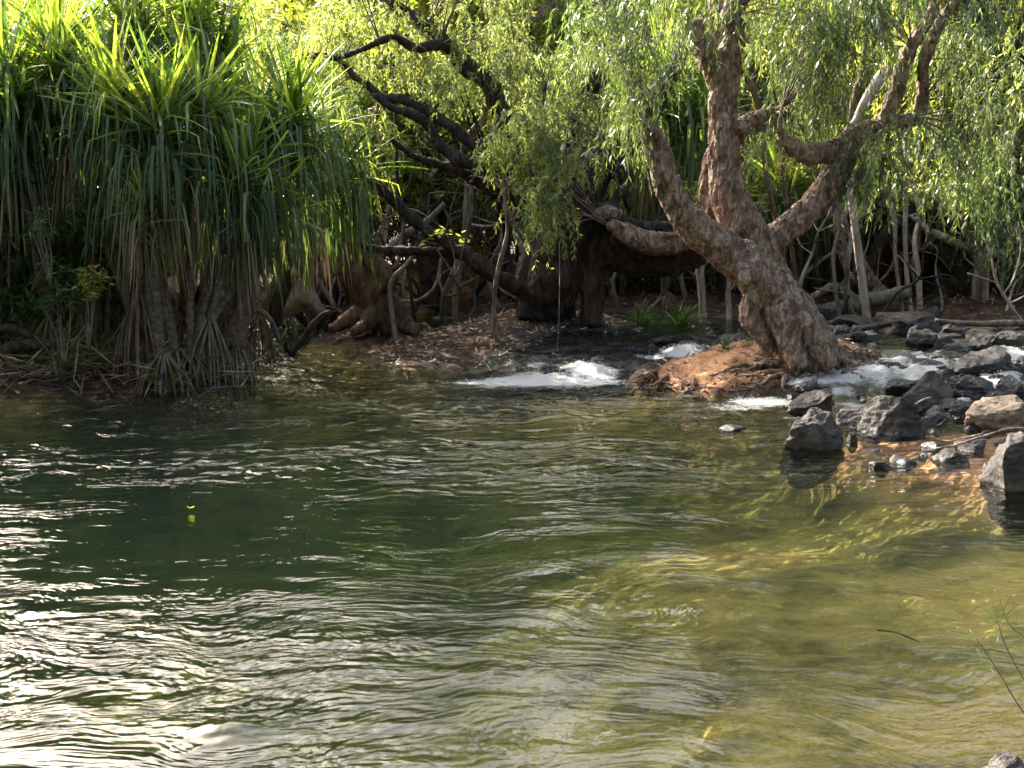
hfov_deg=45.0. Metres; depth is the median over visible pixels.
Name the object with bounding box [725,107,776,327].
crooked stem
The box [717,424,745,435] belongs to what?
rock
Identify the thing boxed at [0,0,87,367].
pandanus
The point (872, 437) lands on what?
rock
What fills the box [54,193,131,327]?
understorey shrub
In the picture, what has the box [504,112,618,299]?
crooked stem
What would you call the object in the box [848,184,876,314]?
sapling
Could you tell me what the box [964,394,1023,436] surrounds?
boulder
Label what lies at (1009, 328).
rock
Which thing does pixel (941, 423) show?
stick
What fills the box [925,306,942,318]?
rock
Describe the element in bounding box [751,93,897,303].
leaning pale tree
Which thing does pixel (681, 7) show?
background tree
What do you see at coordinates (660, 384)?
root tangle
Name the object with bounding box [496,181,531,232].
crooked stem
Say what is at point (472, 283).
crooked stem
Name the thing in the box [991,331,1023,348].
rock
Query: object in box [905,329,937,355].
rock
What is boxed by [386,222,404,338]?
sapling
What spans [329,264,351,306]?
crooked stem
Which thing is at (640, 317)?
grass clump
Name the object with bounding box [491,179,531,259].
understorey shrub
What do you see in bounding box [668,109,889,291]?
crooked stem
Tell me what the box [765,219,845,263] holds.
crooked stem
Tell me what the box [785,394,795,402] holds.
stone
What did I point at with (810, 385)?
rock
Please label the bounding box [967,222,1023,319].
dry twiggy shrub
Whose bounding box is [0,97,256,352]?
understorey shrub
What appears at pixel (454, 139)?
crooked stem
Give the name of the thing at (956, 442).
stone
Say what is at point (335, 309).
crooked stem
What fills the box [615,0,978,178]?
background tree
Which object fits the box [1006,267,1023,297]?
crooked stem
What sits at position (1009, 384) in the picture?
rock
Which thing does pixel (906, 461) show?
stone
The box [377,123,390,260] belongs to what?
crooked stem
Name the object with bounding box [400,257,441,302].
sapling
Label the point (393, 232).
understorey shrub
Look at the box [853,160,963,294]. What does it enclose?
black bent tree
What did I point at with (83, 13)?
background tree
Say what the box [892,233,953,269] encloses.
understorey shrub
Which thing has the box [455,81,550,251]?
crooked stem
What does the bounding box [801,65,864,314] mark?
crooked stem
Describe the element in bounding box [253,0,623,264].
background tree
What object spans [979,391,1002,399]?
rock
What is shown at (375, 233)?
understorey shrub
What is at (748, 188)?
understorey shrub
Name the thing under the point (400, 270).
sapling
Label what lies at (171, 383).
young pandanus
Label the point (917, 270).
crooked stem
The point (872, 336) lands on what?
flat rock
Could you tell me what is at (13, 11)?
background tree
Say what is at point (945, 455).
boulder
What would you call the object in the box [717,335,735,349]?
grass tuft
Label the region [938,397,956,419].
rock
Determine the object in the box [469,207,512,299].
crooked stem
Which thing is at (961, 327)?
flat rock
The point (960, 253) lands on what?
understorey shrub
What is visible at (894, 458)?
stone
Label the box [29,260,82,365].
leafy shrub
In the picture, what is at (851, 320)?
boulder
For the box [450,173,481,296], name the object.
crooked stem
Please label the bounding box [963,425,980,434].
stone
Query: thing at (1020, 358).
flat rock
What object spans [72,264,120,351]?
leafy shrub
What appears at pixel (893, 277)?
understorey shrub
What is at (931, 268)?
understorey shrub
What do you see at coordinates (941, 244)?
crooked stem
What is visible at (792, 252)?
sapling
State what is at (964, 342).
flat rock
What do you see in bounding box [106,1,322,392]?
pandanus
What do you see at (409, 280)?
sapling
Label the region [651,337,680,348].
rock
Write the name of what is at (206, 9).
pandanus
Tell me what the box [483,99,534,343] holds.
sapling
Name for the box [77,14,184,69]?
background tree
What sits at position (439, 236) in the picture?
leafy shrub
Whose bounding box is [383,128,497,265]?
understorey shrub
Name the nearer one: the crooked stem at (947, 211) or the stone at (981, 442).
the stone at (981, 442)
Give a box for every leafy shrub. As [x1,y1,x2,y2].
[20,203,58,286]
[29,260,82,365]
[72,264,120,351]
[421,226,471,277]
[766,155,805,208]
[860,181,878,216]
[903,176,923,217]
[916,157,956,207]
[951,186,975,220]
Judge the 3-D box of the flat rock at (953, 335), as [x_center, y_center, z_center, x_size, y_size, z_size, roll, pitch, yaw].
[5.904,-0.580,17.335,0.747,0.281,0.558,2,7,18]
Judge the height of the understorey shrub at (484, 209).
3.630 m
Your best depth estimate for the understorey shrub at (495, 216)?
25.54 m
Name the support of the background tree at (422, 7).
on the ground
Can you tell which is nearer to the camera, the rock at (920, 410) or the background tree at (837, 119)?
the rock at (920, 410)
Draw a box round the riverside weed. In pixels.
[926,592,1023,712]
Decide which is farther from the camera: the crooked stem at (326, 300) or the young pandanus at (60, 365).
the crooked stem at (326, 300)
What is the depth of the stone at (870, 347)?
16.55 m
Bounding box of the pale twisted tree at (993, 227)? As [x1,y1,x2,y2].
[909,83,1023,299]
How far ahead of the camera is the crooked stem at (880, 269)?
23.55 m
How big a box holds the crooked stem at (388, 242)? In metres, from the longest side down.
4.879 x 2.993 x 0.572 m
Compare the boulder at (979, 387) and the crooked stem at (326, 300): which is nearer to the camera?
the boulder at (979, 387)
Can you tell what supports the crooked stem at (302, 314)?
on the ground
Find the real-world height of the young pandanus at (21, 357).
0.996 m
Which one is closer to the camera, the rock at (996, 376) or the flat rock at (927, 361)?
the rock at (996, 376)
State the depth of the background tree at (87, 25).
38.57 m
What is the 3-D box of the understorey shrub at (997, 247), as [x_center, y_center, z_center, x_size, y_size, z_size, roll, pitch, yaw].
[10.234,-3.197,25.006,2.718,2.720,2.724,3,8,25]
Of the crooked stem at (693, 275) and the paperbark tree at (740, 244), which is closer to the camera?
the paperbark tree at (740, 244)
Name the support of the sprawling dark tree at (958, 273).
on the ground
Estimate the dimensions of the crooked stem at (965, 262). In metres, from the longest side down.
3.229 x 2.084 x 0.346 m
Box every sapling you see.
[350,0,428,322]
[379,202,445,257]
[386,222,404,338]
[388,242,423,339]
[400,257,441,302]
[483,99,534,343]
[683,180,716,328]
[691,22,783,257]
[761,0,855,282]
[820,5,922,229]
[831,181,854,316]
[844,7,947,318]
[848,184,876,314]
[868,131,921,310]
[872,81,970,310]
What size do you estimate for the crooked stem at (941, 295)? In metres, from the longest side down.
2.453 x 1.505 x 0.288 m
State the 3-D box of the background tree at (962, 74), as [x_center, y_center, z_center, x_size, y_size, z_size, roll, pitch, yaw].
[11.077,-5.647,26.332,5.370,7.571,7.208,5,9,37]
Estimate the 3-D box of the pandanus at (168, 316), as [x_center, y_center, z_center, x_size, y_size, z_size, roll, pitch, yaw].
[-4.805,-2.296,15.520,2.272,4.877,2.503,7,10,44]
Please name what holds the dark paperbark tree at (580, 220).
on the ground
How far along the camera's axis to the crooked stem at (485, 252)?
26.33 m
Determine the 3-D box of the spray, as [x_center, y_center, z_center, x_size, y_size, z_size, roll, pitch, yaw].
[3.350,-0.225,15.729,6.936,0.584,5.853,-4,8,-28]
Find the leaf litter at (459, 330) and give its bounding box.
[0,252,1022,400]
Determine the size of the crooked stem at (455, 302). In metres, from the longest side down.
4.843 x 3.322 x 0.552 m
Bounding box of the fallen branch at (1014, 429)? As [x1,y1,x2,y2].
[935,427,1023,449]
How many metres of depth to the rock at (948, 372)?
14.98 m
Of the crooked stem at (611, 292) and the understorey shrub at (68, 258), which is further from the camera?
the crooked stem at (611, 292)
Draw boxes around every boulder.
[779,407,844,490]
[788,389,832,418]
[818,308,836,319]
[830,315,875,326]
[835,408,861,438]
[857,395,925,441]
[875,311,941,343]
[879,378,916,397]
[902,370,953,419]
[929,448,969,470]
[947,345,1015,376]
[952,376,995,403]
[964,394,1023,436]
[965,329,996,338]
[979,431,1023,534]
[983,750,1023,767]
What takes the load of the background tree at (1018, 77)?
on the ground
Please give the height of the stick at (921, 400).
0.219 m
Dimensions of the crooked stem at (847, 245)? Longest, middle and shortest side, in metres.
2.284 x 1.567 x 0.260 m
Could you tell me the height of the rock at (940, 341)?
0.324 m
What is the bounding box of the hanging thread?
[557,241,559,350]
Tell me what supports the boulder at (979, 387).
on the ground
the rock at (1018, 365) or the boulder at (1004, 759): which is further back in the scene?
the rock at (1018, 365)
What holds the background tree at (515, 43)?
on the ground
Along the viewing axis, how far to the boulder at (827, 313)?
21.33 m
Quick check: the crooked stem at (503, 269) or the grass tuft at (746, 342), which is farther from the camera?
the crooked stem at (503, 269)
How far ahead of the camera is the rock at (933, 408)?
13.41 m
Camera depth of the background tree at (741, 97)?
25.60 m
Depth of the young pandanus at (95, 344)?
16.46 m
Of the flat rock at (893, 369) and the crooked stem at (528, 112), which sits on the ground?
the crooked stem at (528, 112)
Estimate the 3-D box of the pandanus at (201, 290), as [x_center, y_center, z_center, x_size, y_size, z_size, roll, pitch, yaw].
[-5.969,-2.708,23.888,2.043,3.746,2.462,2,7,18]
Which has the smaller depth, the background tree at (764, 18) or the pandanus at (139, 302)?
the pandanus at (139, 302)
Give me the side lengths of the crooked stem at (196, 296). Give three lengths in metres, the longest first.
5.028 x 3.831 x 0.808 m
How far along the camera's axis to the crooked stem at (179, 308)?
25.93 m
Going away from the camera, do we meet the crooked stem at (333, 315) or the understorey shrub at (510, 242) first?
the crooked stem at (333, 315)
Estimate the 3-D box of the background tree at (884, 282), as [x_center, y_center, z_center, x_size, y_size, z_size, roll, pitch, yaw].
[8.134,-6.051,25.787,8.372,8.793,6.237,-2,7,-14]
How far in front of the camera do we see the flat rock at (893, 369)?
15.24 m
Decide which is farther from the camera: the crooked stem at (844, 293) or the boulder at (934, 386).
the crooked stem at (844, 293)
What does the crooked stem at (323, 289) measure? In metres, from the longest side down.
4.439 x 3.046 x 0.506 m
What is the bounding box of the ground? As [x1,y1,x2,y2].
[0,215,1023,767]
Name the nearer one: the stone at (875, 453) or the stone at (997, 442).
the stone at (875, 453)
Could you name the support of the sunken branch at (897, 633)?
on the ground
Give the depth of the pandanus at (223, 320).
20.40 m
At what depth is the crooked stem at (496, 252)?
24.18 m
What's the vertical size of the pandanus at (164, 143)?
4.625 m
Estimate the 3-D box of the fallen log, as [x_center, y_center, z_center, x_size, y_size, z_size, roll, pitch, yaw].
[5.919,-1.443,21.581,2.108,0.661,0.362,0,7,-3]
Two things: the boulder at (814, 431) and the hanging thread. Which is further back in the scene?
the hanging thread
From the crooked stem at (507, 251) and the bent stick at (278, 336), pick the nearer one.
the bent stick at (278, 336)
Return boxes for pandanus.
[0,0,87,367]
[0,0,155,372]
[0,120,96,354]
[0,310,83,365]
[1,318,115,377]
[27,1,244,398]
[29,320,72,334]
[38,103,114,338]
[40,309,141,367]
[44,20,239,410]
[64,0,239,357]
[91,144,198,384]
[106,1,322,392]
[120,0,292,359]
[137,355,206,394]
[172,203,229,341]
[179,59,339,381]
[183,94,342,401]
[194,240,257,327]
[199,346,247,367]
[212,20,385,400]
[246,57,434,371]
[568,0,774,320]
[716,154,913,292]
[734,116,875,297]
[843,82,922,284]
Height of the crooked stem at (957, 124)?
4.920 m
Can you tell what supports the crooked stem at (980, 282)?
on the ground
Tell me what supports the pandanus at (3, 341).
on the ground
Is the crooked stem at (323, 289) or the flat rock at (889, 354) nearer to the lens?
the flat rock at (889, 354)
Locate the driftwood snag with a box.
[284,310,331,356]
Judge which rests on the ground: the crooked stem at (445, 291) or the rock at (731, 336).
the crooked stem at (445, 291)
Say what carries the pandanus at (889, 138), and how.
on the ground
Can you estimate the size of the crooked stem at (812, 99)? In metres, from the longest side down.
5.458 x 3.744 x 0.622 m
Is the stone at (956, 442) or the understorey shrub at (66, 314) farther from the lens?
the understorey shrub at (66, 314)
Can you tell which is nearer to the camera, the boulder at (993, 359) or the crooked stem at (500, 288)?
the boulder at (993, 359)
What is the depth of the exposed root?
15.70 m
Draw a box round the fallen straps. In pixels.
[0,308,276,425]
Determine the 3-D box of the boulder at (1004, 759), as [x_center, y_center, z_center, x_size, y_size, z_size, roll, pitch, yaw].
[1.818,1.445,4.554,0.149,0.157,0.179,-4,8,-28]
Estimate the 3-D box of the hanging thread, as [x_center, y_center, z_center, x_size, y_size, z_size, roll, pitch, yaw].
[0.690,-1.265,18.385,0.044,1.720,0.008,0,7,0]
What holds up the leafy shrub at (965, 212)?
on the ground
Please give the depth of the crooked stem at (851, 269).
23.65 m
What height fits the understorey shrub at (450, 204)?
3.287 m
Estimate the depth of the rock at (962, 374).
14.55 m
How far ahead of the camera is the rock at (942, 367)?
15.14 m
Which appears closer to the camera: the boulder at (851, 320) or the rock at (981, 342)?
the rock at (981, 342)
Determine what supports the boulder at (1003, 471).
on the ground
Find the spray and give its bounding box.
[467,342,1019,405]
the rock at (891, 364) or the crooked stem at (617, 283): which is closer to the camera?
the rock at (891, 364)
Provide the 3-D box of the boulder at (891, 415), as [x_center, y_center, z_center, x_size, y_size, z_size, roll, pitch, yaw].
[3.764,0.525,12.290,0.647,0.837,0.514,0,7,0]
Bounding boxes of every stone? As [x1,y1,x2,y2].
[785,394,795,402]
[856,393,866,401]
[866,343,881,352]
[869,461,891,477]
[871,449,879,454]
[888,454,904,473]
[895,457,916,472]
[915,453,928,462]
[927,428,938,436]
[953,441,970,450]
[958,444,983,457]
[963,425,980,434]
[964,438,985,448]
[982,430,992,439]
[993,440,1004,445]
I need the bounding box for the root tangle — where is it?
[632,369,777,398]
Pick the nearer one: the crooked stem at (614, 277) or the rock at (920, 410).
the rock at (920, 410)
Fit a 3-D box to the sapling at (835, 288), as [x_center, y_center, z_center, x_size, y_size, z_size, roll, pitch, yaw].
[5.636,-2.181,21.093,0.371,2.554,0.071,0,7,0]
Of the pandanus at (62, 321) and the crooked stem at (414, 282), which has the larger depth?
the crooked stem at (414, 282)
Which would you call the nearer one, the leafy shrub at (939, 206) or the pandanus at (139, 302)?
the pandanus at (139, 302)
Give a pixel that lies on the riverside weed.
(971, 636)
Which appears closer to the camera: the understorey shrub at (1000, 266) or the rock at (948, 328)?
the rock at (948, 328)
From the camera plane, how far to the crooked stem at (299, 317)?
24.82 m
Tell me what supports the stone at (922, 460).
in the water
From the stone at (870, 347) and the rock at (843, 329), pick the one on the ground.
the rock at (843, 329)
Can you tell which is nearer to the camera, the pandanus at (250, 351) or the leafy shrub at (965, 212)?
the pandanus at (250, 351)
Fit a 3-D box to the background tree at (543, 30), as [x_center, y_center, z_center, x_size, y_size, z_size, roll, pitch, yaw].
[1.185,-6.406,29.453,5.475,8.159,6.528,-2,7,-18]
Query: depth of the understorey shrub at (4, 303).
16.53 m
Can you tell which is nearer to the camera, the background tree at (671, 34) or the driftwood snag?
the driftwood snag
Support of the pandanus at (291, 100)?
on the ground
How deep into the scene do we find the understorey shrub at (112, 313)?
20.72 m
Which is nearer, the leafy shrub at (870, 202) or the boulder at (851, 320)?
the boulder at (851, 320)
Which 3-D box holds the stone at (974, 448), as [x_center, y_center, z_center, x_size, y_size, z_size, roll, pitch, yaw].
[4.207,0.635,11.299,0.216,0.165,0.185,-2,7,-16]
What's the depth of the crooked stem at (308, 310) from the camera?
24.52 m
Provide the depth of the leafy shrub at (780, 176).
20.23 m
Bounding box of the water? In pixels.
[0,310,1023,767]
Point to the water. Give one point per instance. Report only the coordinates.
(876, 372)
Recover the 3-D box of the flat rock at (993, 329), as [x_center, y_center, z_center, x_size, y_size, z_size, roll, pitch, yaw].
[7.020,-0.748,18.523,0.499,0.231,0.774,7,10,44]
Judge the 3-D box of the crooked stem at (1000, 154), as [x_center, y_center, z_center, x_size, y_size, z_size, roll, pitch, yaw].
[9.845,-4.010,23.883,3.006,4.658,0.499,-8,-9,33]
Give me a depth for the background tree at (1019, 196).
23.23 m
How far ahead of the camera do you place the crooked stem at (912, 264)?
22.92 m
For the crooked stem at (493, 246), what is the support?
on the ground
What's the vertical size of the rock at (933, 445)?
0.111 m
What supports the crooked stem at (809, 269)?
on the ground
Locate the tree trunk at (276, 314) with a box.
[262,187,323,327]
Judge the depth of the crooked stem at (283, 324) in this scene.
24.87 m
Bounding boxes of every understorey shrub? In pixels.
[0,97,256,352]
[0,132,178,344]
[0,189,73,337]
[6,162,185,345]
[6,168,172,333]
[25,220,159,332]
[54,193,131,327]
[359,145,416,243]
[365,210,428,266]
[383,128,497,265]
[399,165,486,266]
[444,177,525,279]
[447,133,554,244]
[455,116,652,251]
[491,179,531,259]
[507,188,644,265]
[578,157,674,296]
[623,189,707,292]
[674,150,799,289]
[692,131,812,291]
[747,137,870,282]
[839,137,972,285]
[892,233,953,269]
[908,126,1022,269]
[911,179,965,280]
[921,105,1020,270]
[934,174,1023,293]
[948,200,1009,270]
[952,202,1016,268]
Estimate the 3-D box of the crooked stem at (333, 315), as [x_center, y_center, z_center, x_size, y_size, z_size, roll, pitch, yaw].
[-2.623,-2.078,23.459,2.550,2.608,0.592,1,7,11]
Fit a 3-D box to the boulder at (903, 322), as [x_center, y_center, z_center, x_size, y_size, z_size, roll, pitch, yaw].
[6.025,-0.746,18.787,0.964,0.709,0.733,1,7,12]
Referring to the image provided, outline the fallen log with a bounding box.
[809,282,912,314]
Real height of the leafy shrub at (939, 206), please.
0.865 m
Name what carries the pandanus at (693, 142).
on the ground
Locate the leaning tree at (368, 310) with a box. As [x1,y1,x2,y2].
[308,97,436,335]
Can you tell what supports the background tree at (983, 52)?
on the ground
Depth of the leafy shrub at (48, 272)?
14.89 m
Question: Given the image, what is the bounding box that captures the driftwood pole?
[934,318,1023,326]
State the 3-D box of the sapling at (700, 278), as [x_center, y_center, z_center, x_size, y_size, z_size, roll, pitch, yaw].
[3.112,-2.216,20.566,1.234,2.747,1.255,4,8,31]
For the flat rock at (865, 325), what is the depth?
19.18 m
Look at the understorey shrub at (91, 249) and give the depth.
17.40 m
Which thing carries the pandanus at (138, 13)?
on the ground
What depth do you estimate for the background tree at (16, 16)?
21.38 m
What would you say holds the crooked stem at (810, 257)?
on the ground
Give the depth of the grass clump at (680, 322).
20.27 m
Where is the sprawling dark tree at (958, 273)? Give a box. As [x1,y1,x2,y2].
[840,77,1023,298]
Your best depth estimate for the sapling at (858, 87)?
21.49 m
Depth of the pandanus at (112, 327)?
18.84 m
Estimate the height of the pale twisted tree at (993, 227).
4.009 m
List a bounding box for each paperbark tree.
[235,0,706,327]
[537,0,1023,397]
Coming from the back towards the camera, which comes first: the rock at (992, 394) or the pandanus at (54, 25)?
the pandanus at (54, 25)
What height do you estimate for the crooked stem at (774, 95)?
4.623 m
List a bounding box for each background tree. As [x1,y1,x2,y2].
[0,0,48,30]
[0,0,86,33]
[0,0,173,316]
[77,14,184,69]
[78,0,177,275]
[150,0,290,285]
[172,0,486,316]
[232,0,446,334]
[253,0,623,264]
[307,0,560,307]
[438,4,530,254]
[467,6,649,92]
[470,0,652,237]
[472,0,657,180]
[533,0,818,174]
[544,0,781,164]
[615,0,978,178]
[620,2,817,286]
[744,0,1023,285]
[745,0,878,93]
[745,0,961,133]
[838,0,1023,288]
[891,0,1023,250]
[898,0,1023,181]
[983,23,1023,124]
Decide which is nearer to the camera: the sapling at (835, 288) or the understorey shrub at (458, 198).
the sapling at (835, 288)
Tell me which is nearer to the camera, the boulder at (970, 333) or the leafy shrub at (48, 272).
the leafy shrub at (48, 272)
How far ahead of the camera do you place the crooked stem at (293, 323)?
23.84 m
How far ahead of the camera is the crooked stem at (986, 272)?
21.43 m
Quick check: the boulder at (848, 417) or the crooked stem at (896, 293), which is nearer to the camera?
the boulder at (848, 417)
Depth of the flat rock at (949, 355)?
15.61 m
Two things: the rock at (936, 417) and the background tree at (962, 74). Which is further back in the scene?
the background tree at (962, 74)
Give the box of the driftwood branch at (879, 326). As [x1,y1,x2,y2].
[861,322,891,330]
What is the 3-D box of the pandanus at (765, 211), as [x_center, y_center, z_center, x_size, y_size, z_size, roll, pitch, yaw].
[5.391,-3.179,23.178,2.712,3.814,4.010,3,8,25]
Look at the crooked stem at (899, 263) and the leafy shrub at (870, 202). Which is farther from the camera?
the crooked stem at (899, 263)
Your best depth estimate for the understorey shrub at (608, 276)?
24.86 m
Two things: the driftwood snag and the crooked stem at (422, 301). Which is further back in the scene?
the crooked stem at (422, 301)
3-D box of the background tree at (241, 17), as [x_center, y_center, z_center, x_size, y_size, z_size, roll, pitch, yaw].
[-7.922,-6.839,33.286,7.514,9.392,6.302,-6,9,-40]
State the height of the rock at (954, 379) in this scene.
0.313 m
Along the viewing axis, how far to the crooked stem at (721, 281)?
23.19 m
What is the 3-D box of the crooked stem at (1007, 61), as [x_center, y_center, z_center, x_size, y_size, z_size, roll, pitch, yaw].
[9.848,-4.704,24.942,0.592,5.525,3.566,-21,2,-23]
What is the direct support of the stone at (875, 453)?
in the water
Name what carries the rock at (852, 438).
in the water
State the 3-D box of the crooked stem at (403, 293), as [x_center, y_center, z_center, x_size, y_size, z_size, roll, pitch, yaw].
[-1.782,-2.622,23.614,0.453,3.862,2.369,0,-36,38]
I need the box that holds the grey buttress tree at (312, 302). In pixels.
[284,102,405,318]
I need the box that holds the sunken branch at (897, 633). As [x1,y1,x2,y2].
[877,629,918,641]
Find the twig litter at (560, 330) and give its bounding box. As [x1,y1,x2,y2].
[15,279,995,402]
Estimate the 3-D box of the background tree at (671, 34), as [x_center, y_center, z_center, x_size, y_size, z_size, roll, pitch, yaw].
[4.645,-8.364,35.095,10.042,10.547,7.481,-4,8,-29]
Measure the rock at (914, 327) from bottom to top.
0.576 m
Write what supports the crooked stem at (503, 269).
on the ground
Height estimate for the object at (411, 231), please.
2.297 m
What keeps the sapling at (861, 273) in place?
on the ground
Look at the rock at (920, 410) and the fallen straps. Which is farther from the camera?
the fallen straps
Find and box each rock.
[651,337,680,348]
[717,333,744,342]
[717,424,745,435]
[797,378,817,394]
[834,324,850,335]
[837,332,877,341]
[846,431,857,453]
[849,325,869,347]
[850,323,878,332]
[866,433,882,444]
[877,360,905,375]
[882,351,915,361]
[882,365,908,373]
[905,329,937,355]
[905,333,961,345]
[905,358,944,375]
[906,325,918,349]
[918,406,922,415]
[920,410,947,433]
[920,441,944,452]
[923,404,944,416]
[924,351,965,364]
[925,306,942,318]
[931,336,953,351]
[934,365,948,381]
[936,368,955,380]
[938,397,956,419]
[939,338,992,353]
[940,324,965,338]
[948,375,967,389]
[948,400,971,424]
[958,326,996,328]
[958,373,974,376]
[964,327,1001,332]
[970,334,993,351]
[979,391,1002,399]
[988,373,1004,388]
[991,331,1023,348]
[995,374,1023,399]
[998,327,1023,330]
[1011,360,1023,380]
[1017,355,1023,360]
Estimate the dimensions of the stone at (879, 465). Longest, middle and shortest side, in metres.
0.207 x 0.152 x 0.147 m
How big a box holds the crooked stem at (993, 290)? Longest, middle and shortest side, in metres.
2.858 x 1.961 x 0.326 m
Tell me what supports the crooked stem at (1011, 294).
on the ground
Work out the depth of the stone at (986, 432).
12.18 m
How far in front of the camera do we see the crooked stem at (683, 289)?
23.01 m
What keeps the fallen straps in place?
on the ground
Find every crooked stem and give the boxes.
[168,278,195,310]
[194,280,202,308]
[203,248,292,335]
[225,252,306,319]
[256,265,298,343]
[262,32,317,345]
[270,268,343,328]
[273,242,320,334]
[288,207,487,341]
[299,228,340,315]
[304,122,475,345]
[306,202,363,339]
[322,206,436,334]
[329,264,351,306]
[356,156,426,243]
[358,186,406,288]
[366,152,410,245]
[373,121,483,316]
[374,111,417,294]
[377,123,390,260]
[387,224,438,311]
[394,143,468,307]
[403,143,478,310]
[414,181,514,308]
[415,186,487,313]
[424,84,553,307]
[424,111,524,324]
[432,257,442,326]
[438,5,533,327]
[438,112,525,241]
[445,185,523,295]
[446,136,557,264]
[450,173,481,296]
[454,85,514,302]
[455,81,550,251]
[469,193,514,306]
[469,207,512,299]
[475,185,519,299]
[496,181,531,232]
[501,55,595,167]
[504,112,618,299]
[590,142,635,293]
[608,187,697,297]
[609,98,620,296]
[610,115,626,307]
[630,41,767,302]
[650,133,770,300]
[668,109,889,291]
[704,263,724,280]
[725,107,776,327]
[738,74,903,219]
[740,63,785,154]
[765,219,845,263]
[785,170,843,287]
[798,191,925,285]
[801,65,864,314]
[810,199,896,286]
[814,198,879,278]
[838,45,1022,283]
[849,138,897,288]
[871,194,949,281]
[875,181,927,294]
[880,92,975,285]
[882,170,1023,242]
[882,208,969,312]
[883,129,935,309]
[890,133,963,280]
[898,91,931,299]
[907,165,997,293]
[922,188,945,310]
[960,51,1023,300]
[961,6,1022,241]
[964,181,1007,265]
[967,72,1023,269]
[979,254,1023,287]
[1000,170,1023,294]
[1005,231,1023,310]
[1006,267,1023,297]
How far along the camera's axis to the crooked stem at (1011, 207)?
22.91 m
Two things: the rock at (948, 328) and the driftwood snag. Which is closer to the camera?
the rock at (948, 328)
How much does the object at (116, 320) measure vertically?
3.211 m
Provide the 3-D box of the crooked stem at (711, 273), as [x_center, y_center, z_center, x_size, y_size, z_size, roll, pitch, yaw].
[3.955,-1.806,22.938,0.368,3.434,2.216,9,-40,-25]
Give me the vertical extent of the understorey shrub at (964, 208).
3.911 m
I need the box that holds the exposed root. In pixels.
[0,323,70,358]
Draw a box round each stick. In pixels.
[252,308,286,340]
[915,396,930,403]
[935,419,946,427]
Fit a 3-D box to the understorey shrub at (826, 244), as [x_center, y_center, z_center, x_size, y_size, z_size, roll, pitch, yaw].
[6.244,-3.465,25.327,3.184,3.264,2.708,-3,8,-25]
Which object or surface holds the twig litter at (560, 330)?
on the ground
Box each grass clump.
[608,297,676,331]
[646,299,710,334]
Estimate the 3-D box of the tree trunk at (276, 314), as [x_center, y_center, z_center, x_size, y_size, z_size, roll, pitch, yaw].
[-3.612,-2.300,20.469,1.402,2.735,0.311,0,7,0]
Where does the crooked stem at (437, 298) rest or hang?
on the ground
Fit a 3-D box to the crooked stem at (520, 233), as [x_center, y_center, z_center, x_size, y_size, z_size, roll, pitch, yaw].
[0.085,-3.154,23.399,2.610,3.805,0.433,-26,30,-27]
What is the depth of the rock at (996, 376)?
14.73 m
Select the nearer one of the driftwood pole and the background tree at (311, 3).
the driftwood pole
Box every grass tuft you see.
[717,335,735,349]
[733,333,756,348]
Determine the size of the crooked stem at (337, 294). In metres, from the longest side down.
5.574 x 3.597 x 0.598 m
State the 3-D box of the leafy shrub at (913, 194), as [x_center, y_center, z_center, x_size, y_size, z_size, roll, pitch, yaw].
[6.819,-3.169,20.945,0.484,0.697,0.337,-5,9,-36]
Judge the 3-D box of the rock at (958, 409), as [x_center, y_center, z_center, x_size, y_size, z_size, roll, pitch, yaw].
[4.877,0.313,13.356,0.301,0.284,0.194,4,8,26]
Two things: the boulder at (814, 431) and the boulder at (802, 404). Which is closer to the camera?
the boulder at (814, 431)
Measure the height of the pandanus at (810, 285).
3.799 m
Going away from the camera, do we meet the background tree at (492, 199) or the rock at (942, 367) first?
the rock at (942, 367)
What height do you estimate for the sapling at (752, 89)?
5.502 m
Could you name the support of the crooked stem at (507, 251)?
on the ground
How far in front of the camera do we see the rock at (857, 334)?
17.27 m
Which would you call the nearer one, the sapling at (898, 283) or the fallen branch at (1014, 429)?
the fallen branch at (1014, 429)
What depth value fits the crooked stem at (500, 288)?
22.75 m
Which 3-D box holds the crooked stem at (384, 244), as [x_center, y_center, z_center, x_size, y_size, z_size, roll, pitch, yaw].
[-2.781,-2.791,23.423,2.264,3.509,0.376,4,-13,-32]
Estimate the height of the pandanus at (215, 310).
3.944 m
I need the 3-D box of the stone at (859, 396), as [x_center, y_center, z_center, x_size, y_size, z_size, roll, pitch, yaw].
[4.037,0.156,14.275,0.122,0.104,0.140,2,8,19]
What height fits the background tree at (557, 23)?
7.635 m
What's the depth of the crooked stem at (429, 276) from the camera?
26.05 m
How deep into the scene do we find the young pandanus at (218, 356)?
16.61 m
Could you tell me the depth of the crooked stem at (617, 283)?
24.68 m
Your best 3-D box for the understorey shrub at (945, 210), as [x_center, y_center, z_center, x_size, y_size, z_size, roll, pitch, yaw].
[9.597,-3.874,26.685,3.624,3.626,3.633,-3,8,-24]
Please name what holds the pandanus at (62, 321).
on the ground
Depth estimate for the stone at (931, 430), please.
12.29 m
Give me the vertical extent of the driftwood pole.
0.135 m
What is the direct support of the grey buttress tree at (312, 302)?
on the ground
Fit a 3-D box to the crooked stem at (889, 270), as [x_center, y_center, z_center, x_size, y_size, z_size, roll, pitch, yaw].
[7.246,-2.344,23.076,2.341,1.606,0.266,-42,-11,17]

